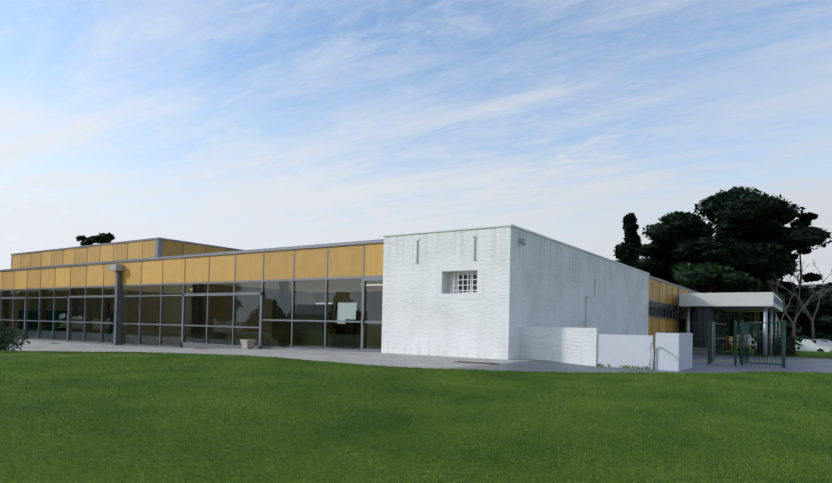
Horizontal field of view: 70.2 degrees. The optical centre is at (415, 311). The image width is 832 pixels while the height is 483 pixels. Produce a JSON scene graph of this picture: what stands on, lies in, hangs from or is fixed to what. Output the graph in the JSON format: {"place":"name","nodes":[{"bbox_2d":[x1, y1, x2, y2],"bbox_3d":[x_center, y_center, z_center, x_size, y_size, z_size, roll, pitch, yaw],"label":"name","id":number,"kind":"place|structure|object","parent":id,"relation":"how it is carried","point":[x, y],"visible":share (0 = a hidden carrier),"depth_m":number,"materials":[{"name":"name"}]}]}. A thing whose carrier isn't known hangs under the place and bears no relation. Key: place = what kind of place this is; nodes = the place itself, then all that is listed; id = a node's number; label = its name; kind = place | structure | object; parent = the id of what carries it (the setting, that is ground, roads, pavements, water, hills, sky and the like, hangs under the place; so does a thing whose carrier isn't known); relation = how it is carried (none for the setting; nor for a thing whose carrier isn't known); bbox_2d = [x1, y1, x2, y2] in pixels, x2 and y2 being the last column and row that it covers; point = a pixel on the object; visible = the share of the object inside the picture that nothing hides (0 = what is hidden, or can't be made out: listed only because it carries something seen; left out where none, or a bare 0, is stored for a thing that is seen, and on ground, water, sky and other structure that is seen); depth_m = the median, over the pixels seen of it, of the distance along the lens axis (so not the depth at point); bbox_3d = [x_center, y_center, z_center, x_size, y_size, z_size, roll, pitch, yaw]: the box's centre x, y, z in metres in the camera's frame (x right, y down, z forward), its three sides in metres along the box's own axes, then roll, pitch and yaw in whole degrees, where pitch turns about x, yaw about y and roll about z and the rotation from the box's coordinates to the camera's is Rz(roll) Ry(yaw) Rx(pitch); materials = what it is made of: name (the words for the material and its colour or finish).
{"place":"outdoors","nodes":[
{"label":"outdoors","id":0,"kind":"place"},
{"bbox_2d":[12,240,237,268],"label":"upper wall panels","id":1,"kind":"object","parent":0,"point":[90,254],"depth_m":44.75,"materials":[{"name":"yellow wood"}]},
{"bbox_2d":[20,241,205,267],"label":"panel joints","id":2,"kind":"object","parent":1,"relation":"attached to","point":[113,254],"visible":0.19,"depth_m":43.94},
{"bbox_2d":[1,339,534,368],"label":"terrace paving","id":3,"kind":"structure","parent":0,"point":[399,360],"depth_m":20.41,"materials":[{"name":"grey concrete"}]},
{"bbox_2d":[109,264,122,344],"bbox_3d":[-16.509,-0.362,32.466,0.680,4.480,0.425,0,-2,34],"label":"concrete post","id":4,"kind":"object","parent":3,"relation":"on","point":[118,268],"visible":0.82,"depth_m":32.41,"materials":[{"name":"grey concrete"}]},
{"bbox_2d":[240,339,255,348],"bbox_3d":[-7.300,1.402,25.700,0.480,0.420,0.480,0,-2,34],"label":"stone planter","id":5,"kind":"object","parent":3,"relation":"on","point":[247,343],"visible":0.87,"depth_m":25.57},
{"bbox_2d":[53,343,499,364],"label":"drain covers","id":6,"kind":"object","parent":3,"relation":"on","point":[454,361],"visible":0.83,"depth_m":17.32,"materials":[{"name":"grey metal"}]},
{"bbox_2d":[0,348,831,482],"bbox_3d":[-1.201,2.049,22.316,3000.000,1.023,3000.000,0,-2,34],"label":"lawn","id":7,"kind":"structure","parent":0,"point":[137,463],"depth_m":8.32,"materials":[{"name":"green plant"}]},
{"bbox_2d":[0,316,32,351],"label":"bush","id":8,"kind":"object","parent":7,"relation":"on","point":[5,341],"visible":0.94,"depth_m":23.20,"materials":[{"name":"green plant"}]},
{"bbox_2d":[76,235,86,241],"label":"tree","id":9,"kind":"object","parent":7,"relation":"on","point":[81,238],"visible":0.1,"depth_m":108.30,"materials":[{"name":"green plant"}]},
{"bbox_2d":[80,237,96,245],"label":"tree","id":10,"kind":"object","parent":7,"relation":"on","point":[88,241],"visible":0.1,"depth_m":105.41,"materials":[{"name":"green plant"}]},
{"bbox_2d":[90,232,114,243],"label":"tree","id":11,"kind":"object","parent":7,"relation":"on","point":[102,238],"visible":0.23,"depth_m":101.71,"materials":[{"name":"green plant"}]},
{"bbox_2d":[0,239,383,352],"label":"window frames","id":12,"kind":"structure","parent":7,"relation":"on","point":[261,319],"depth_m":28.27,"materials":[{"name":"grey metal"}]},
{"bbox_2d":[0,279,382,349],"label":"facade glass","id":13,"kind":"object","parent":12,"relation":"in","point":[344,300],"visible":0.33,"depth_m":27.91,"materials":[{"name":"glass"}]},
{"bbox_2d":[0,243,383,288],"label":"fascia panels","id":14,"kind":"object","parent":12,"relation":"in","point":[345,261],"visible":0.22,"depth_m":27.79,"materials":[{"name":"yellow wood"}]},
{"bbox_2d":[2,256,209,287],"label":"panel joints","id":15,"kind":"object","parent":14,"relation":"attached to","point":[121,279],"visible":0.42,"depth_m":32.63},
{"bbox_2d":[381,226,648,362],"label":"white block walls","id":16,"kind":"structure","parent":7,"relation":"on","point":[536,281],"depth_m":21.15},
{"bbox_2d":[449,271,476,292],"bbox_3d":[1.755,-1.018,20.594,1.230,0.780,0.302,0,-2,34],"label":"window grille","id":17,"kind":"object","parent":16,"relation":"in","point":[466,282],"visible":0.6,"depth_m":20.62,"materials":[{"name":"white metal"}]},
{"bbox_2d":[415,236,594,327],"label":"white block fixtures","id":18,"kind":"object","parent":16,"relation":"attached to","point":[522,240],"visible":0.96,"depth_m":21.35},
{"bbox_2d":[383,224,649,273],"bbox_3d":[6.303,-2.566,28.668,5.270,0.060,19.140,0,-2,34],"label":"roof edge","id":19,"kind":"object","parent":16,"relation":"on","point":[526,230],"visible":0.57,"depth_m":21.35,"materials":[{"name":"grey metal"}]},
{"bbox_2d":[521,326,598,365],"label":"rough wall","id":20,"kind":"structure","parent":7,"relation":"on","point":[570,345],"depth_m":19.29,"materials":[{"name":"white paint"}]},
{"bbox_2d":[612,212,641,266],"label":"cypress tree","id":21,"kind":"object","parent":7,"relation":"on","point":[624,253],"visible":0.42,"depth_m":68.05,"materials":[{"name":"green plant"}]},
{"bbox_2d":[648,278,693,350],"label":"wall panels","id":22,"kind":"object","parent":7,"relation":"on","point":[663,325],"depth_m":38.88,"materials":[{"name":"yellow wood"}]},
{"bbox_2d":[651,281,683,334],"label":"wall panel joints","id":23,"kind":"object","parent":22,"relation":"attached to","point":[659,301],"visible":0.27,"depth_m":39.55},
{"bbox_2d":[630,211,729,292],"bbox_3d":[30.274,-3.398,66.305,11.206,15.749,11.269,0,-2,34],"label":"pine tree","id":24,"kind":"object","parent":7,"relation":"on","point":[678,238],"visible":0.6,"depth_m":64.63,"materials":[{"name":"green plant"}]},
{"bbox_2d":[670,262,762,335],"bbox_3d":[29.998,-0.435,61.011,10.374,9.669,8.718,2,-1,-21],"label":"pine tree","id":25,"kind":"object","parent":7,"relation":"on","point":[709,277],"visible":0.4,"depth_m":58.92,"materials":[{"name":"green plant"}]},
{"bbox_2d":[726,333,756,348],"bbox_3d":[32.888,2.818,62.014,5.240,2.350,2.020,1,-1,-1],"label":"white van","id":26,"kind":"object","parent":7,"relation":"on","point":[748,340],"visible":0.02,"depth_m":61.07,"materials":[{"name":"white paint"}]},
{"bbox_2d":[693,186,831,292],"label":"pine tree","id":27,"kind":"object","parent":7,"relation":"on","point":[755,216],"visible":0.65,"depth_m":67.96,"materials":[{"name":"green plant"}]},
{"bbox_2d":[751,312,780,337],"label":"tree","id":28,"kind":"object","parent":7,"relation":"on","point":[760,327],"depth_m":90.24,"materials":[{"name":"green plant"}]},
{"bbox_2d":[744,241,794,337],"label":"pine tree","id":29,"kind":"object","parent":7,"relation":"on","point":[757,314],"visible":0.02,"depth_m":78.87,"materials":[{"name":"green plant"}]},
{"bbox_2d":[751,330,803,355],"bbox_3d":[27.765,2.594,45.578,3.564,2.439,2.491,0,-2,34],"label":"hedge","id":30,"kind":"object","parent":7,"relation":"on","point":[791,342],"visible":0.4,"depth_m":45.02,"materials":[{"name":"green plant"}]},
{"bbox_2d":[777,287,797,337],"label":"bare tree","id":31,"kind":"object","parent":7,"relation":"on","point":[783,314],"visible":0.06,"depth_m":85.11,"materials":[{"name":"grey plant"}]},
{"bbox_2d":[751,291,824,337],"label":"tree","id":32,"kind":"object","parent":7,"relation":"on","point":[812,306],"visible":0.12,"depth_m":88.24,"materials":[{"name":"green plant"}]},
{"bbox_2d":[767,280,823,335],"bbox_3d":[40.837,0.538,63.793,5.402,8.219,2.746,0,-2,34],"label":"bare tree","id":33,"kind":"object","parent":7,"relation":"on","point":[794,321],"visible":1,"depth_m":63.33,"materials":[{"name":"grey plant"}]},
{"bbox_2d":[768,285,831,338],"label":"tree","id":34,"kind":"object","parent":7,"relation":"on","point":[824,322],"visible":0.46,"depth_m":86.83,"materials":[{"name":"green plant"}]},
{"bbox_2d":[769,259,831,337],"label":"bare tree","id":35,"kind":"object","parent":7,"relation":"on","point":[806,312],"visible":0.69,"depth_m":67.40,"materials":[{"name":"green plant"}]},
{"bbox_2d":[778,212,823,335],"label":"pine tree","id":36,"kind":"object","parent":7,"relation":"on","point":[805,219],"visible":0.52,"depth_m":71.20,"materials":[{"name":"green plant"}]},
{"bbox_2d":[795,284,824,287],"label":"house","id":37,"kind":"structure","parent":7,"relation":"on","point":[812,286],"depth_m":107.48,"materials":[{"name":"grey"}]},
{"bbox_2d":[799,334,831,339],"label":"hedge","id":38,"kind":"object","parent":7,"relation":"on","point":[824,337],"visible":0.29,"depth_m":66.93,"materials":[{"name":"green plant"}]},
{"bbox_2d":[812,282,831,330],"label":"tree","id":39,"kind":"object","parent":7,"relation":"on","point":[827,297],"visible":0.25,"depth_m":90.31,"materials":[{"name":"green plant"}]},
{"bbox_2d":[0,0,831,284],"label":"sky","id":40,"kind":"structure","parent":0,"point":[237,124],"materials":[{"name":"blue"}]},
{"bbox_2d":[453,353,831,373],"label":"tarmac path","id":41,"kind":"structure","parent":0,"point":[723,363],"depth_m":23.33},
{"bbox_2d":[597,363,648,369],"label":"wall weeds","id":42,"kind":"object","parent":41,"relation":"on","point":[634,367],"depth_m":18.02,"materials":[{"name":"green plant"}]},
{"bbox_2d":[597,333,692,373],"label":"low wall","id":43,"kind":"structure","parent":41,"relation":"on","point":[673,351],"depth_m":17.98,"materials":[{"name":"white paint"}]},
{"bbox_2d":[649,343,653,370],"bbox_3d":[6.963,1.343,17.491,0.040,0.870,0.480,0,-2,34],"label":"ramp handrail","id":44,"kind":"object","parent":41,"relation":"on","point":[650,356],"visible":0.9,"depth_m":17.30,"materials":[{"name":"metal"}]},
{"bbox_2d":[692,347,710,353],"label":"stone entrance wall","id":45,"kind":"structure","parent":41,"relation":"on","point":[700,350],"depth_m":40.44,"materials":[{"name":"grey stone"}]},
{"bbox_2d":[685,307,739,353],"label":"entrance lobby frames","id":46,"kind":"structure","parent":41,"relation":"on","point":[717,323],"depth_m":43.44,"materials":[{"name":"grey metal"}]},
{"bbox_2d":[690,308,724,352],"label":"glass door","id":47,"kind":"structure","parent":46,"relation":"in","point":[698,318],"depth_m":41.55,"materials":[{"name":"glass"}]},
{"bbox_2d":[686,306,776,356],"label":"canopy columns","id":48,"kind":"structure","parent":41,"relation":"on","point":[765,313],"depth_m":41.12,"materials":[{"name":"metal"}]},
{"bbox_2d":[679,292,782,311],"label":"canopy roof","id":49,"kind":"structure","parent":48,"relation":"on","point":[744,302],"depth_m":39.46,"materials":[{"name":"paint"}]},
{"bbox_2d":[776,298,782,307],"bbox_3d":[26.261,-0.678,42.847,0.010,0.440,11.450,0,-2,34],"label":"canopy lettering","id":50,"kind":"object","parent":49,"relation":"attached to","point":[777,301],"visible":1,"depth_m":42.41,"materials":[{"name":"grey"}]},
{"bbox_2d":[726,336,750,350],"bbox_3d":[29.312,3.023,54.879,1.670,1.500,3.740,1,-1,4],"label":"yellow car","id":51,"kind":"object","parent":41,"relation":"on","point":[730,344],"visible":0.21,"depth_m":53.65,"materials":[{"name":"yellow paint"}]},
{"bbox_2d":[708,320,785,367],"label":"entrance gates","id":52,"kind":"object","parent":41,"relation":"on","point":[711,337],"visible":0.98,"depth_m":27.61,"materials":[{"name":"green metal"}]},
{"bbox_2d":[795,339,829,351],"bbox_3d":[38.042,3.388,58.177,4.140,1.500,1.770,1,-1,24],"label":"silver car","id":53,"kind":"object","parent":41,"relation":"on","point":[810,345],"visible":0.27,"depth_m":57.24,"materials":[{"name":"white paint"}]},
{"bbox_2d":[810,339,831,350],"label":"white car","id":54,"kind":"object","parent":41,"relation":"on","point":[822,342],"visible":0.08,"depth_m":60.61,"materials":[{"name":"white paint"}]},
{"bbox_2d":[648,275,698,332],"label":"wing aluminium frames","id":55,"kind":"structure","parent":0,"point":[669,283],"depth_m":40.80,"materials":[{"name":"grey metal"}]},
{"bbox_2d":[648,301,685,318],"bbox_3d":[18.782,0.045,42.608,0.032,0.860,18.110,0,-2,34],"label":"window glass","id":56,"kind":"object","parent":55,"relation":"in","point":[662,311],"visible":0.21,"depth_m":39.09,"materials":[{"name":"glass"}]},
{"bbox_3d":[-16.362,0.236,56.902,64.000,4.850,39.980,0,-2,34],"label":"building shell","id":57,"kind":"object","parent":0,"visible":0},
{"bbox_2d":[11,237,241,268],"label":"roof trim","id":58,"kind":"structure","parent":57,"relation":"on","point":[158,246],"depth_m":43.27,"materials":[{"name":"grey metal"}]}
]}

